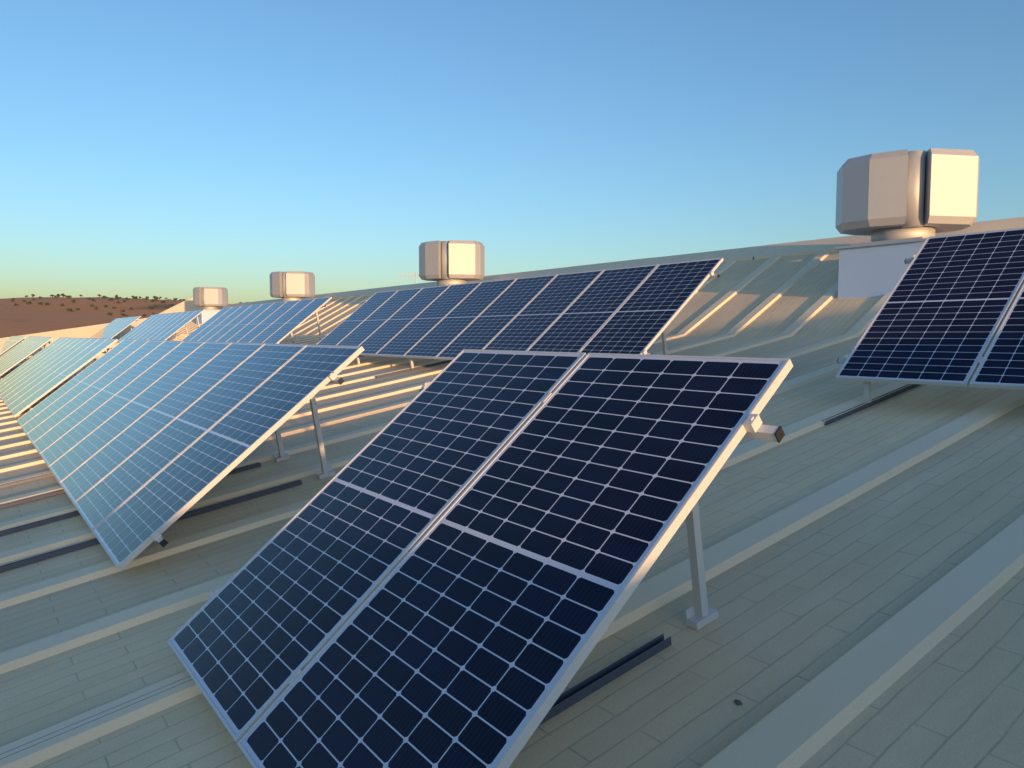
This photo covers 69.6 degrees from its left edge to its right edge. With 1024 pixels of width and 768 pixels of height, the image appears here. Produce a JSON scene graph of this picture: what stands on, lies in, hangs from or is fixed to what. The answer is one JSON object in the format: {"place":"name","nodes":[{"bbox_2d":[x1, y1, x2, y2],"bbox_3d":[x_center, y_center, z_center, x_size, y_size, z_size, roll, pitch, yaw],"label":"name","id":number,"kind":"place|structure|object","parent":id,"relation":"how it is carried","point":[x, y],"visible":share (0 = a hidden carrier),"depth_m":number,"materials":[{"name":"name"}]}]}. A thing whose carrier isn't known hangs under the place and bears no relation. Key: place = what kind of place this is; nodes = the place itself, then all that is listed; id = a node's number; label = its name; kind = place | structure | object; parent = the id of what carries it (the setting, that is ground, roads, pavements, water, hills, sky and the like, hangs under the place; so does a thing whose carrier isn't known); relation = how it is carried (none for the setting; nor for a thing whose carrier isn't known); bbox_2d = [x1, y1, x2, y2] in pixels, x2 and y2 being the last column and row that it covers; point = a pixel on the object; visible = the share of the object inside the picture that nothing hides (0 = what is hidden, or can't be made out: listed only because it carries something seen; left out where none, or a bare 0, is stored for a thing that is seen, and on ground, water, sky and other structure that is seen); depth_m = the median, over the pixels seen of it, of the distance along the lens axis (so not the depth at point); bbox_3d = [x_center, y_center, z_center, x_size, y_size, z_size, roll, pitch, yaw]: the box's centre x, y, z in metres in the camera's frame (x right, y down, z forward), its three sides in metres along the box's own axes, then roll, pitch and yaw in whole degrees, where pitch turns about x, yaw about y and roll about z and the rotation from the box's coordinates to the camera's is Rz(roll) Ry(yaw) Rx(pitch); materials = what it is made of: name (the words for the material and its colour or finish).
{"place":"outdoors","nodes":[
{"label":"outdoors","id":0,"kind":"place"},
{"bbox_2d":[0,297,182,337],"bbox_3d":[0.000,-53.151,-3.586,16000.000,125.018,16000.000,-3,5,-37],"label":"terrain","id":1,"kind":"structure","parent":0,"point":[24,318],"depth_m":445.95,"materials":[{"name":"brown soil"}]},
{"bbox_2d":[11,293,241,317],"bbox_3d":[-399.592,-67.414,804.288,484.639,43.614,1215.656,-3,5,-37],"label":"bushes","id":2,"kind":"object","parent":1,"relation":"on","point":[93,300],"visible":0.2,"depth_m":513.78,"materials":[{"name":"green plant"}]},
{"bbox_2d":[0,252,1023,767],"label":"metal roof","id":3,"kind":"structure","parent":1,"relation":"on","point":[798,610],"depth_m":3.55,"materials":[{"name":"grey metal"}]},
{"bbox_2d":[0,336,28,362],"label":"solar array row","id":4,"kind":"object","parent":3,"relation":"on","point":[9,343],"visible":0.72,"depth_m":33.41,"materials":[{"name":"blue metal"}]},
{"bbox_2d":[0,337,117,416],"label":"solar array row","id":5,"kind":"object","parent":3,"relation":"on","point":[39,375],"visible":0.88,"depth_m":15.44,"materials":[{"name":"glass"}]},
{"bbox_2d":[0,297,201,355],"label":"building gable parapets","id":6,"kind":"structure","parent":3,"relation":"attached to","point":[92,330],"depth_m":44.30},
{"bbox_2d":[90,316,140,344],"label":"solar array row","id":7,"kind":"object","parent":3,"relation":"on","point":[113,328],"visible":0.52,"depth_m":40.48,"materials":[{"name":"blue glass"}]},
{"bbox_2d":[106,310,203,349],"bbox_3d":[-15.551,-2.261,31.836,2.386,1.682,9.732,-3,5,-37],"label":"solar array row","id":8,"kind":"object","parent":3,"relation":"on","point":[165,326],"visible":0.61,"depth_m":31.20,"materials":[{"name":"blue glass"}]},
{"bbox_2d":[0,339,363,572],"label":"solar array row","id":9,"kind":"object","parent":3,"relation":"on","point":[140,446],"visible":1,"depth_m":6.30,"materials":[{"name":"blue glass"}]},
{"bbox_2d":[193,287,227,324],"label":"roof ventilator","id":10,"kind":"object","parent":3,"relation":"on","point":[209,300],"visible":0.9,"depth_m":41.07,"materials":[{"name":"metal"}]},
{"bbox_2d":[182,297,331,343],"bbox_3d":[-8.226,-1.605,22.102,2.386,1.682,9.732,-3,5,-37],"label":"solar array row","id":11,"kind":"object","parent":3,"relation":"on","point":[276,323],"visible":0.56,"depth_m":21.13,"materials":[{"name":"blue glass"}]},
{"bbox_2d":[270,271,314,301],"bbox_3d":[-9.335,-3.562,31.478,1.684,2.378,1.775,-3,5,-37],"label":"roof ventilator","id":12,"kind":"object","parent":3,"relation":"on","point":[292,285],"visible":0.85,"depth_m":30.86,"materials":[{"name":"metal"}]},
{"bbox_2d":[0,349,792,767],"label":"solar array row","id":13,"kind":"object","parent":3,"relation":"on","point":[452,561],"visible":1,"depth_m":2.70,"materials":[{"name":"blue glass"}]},
{"bbox_2d":[398,271,426,282],"bbox_3d":[-3.990,-3.686,29.072,1.245,1.752,0.320,1,4,20],"label":"tv antenna","id":14,"kind":"object","parent":3,"relation":"on","point":[408,275],"visible":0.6,"depth_m":29.03,"materials":[{"name":"silver metal"}]},
{"bbox_2d":[419,240,484,286],"bbox_3d":[-1.692,-2.877,21.321,1.684,2.378,1.775,-3,5,-37],"label":"roof ventilator","id":15,"kind":"object","parent":3,"relation":"on","point":[449,262],"visible":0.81,"depth_m":20.71,"materials":[{"name":"metal"}]},
{"bbox_2d":[0,250,1023,767],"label":"roof ribs","id":16,"kind":"object","parent":3,"relation":"on","point":[804,724],"visible":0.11,"depth_m":3.80,"materials":[{"name":"grey metal"}]},
{"bbox_2d":[0,336,52,377],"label":"solar array row","id":17,"kind":"object","parent":16,"relation":"on","point":[17,354],"visible":0.69,"depth_m":24.65,"materials":[{"name":"glass"}]},
{"bbox_2d":[316,258,723,377],"bbox_3d":[-0.985,-0.955,12.480,2.386,1.682,9.732,-3,5,-37],"label":"solar array row","id":18,"kind":"object","parent":3,"relation":"on","point":[632,310],"visible":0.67,"depth_m":11.05,"materials":[{"name":"blue glass"}]},
{"bbox_2d":[200,217,1023,309],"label":"roof ridge cap","id":19,"kind":"object","parent":3,"relation":"on","point":[816,246],"visible":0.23,"depth_m":15.31,"materials":[{"name":"grey metal"}]},
{"bbox_2d":[734,699,741,704],"bbox_3d":[0.792,1.113,2.575,0.026,0.014,0.030,-2,14,-31],"label":"stone","id":20,"kind":"object","parent":3,"relation":"on","point":[737,702],"visible":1,"depth_m":2.57,"materials":[{"name":"grey stone"}]},
{"bbox_2d":[834,148,979,298],"bbox_3d":[5.964,-2.190,11.148,1.684,2.378,1.775,-3,5,-37],"label":"roof ventilator","id":21,"kind":"object","parent":3,"relation":"on","point":[899,207],"visible":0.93,"depth_m":10.62,"materials":[{"name":"metal"}]},
{"bbox_2d":[822,228,1023,424],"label":"solar array row","id":22,"kind":"object","parent":3,"relation":"on","point":[950,312],"visible":1,"depth_m":6.24,"materials":[{"name":"blue glass"}]},
{"bbox_2d":[0,0,1023,303],"label":"sky","id":23,"kind":"structure","parent":0,"point":[168,149],"materials":[{"name":"blue"}]}
]}

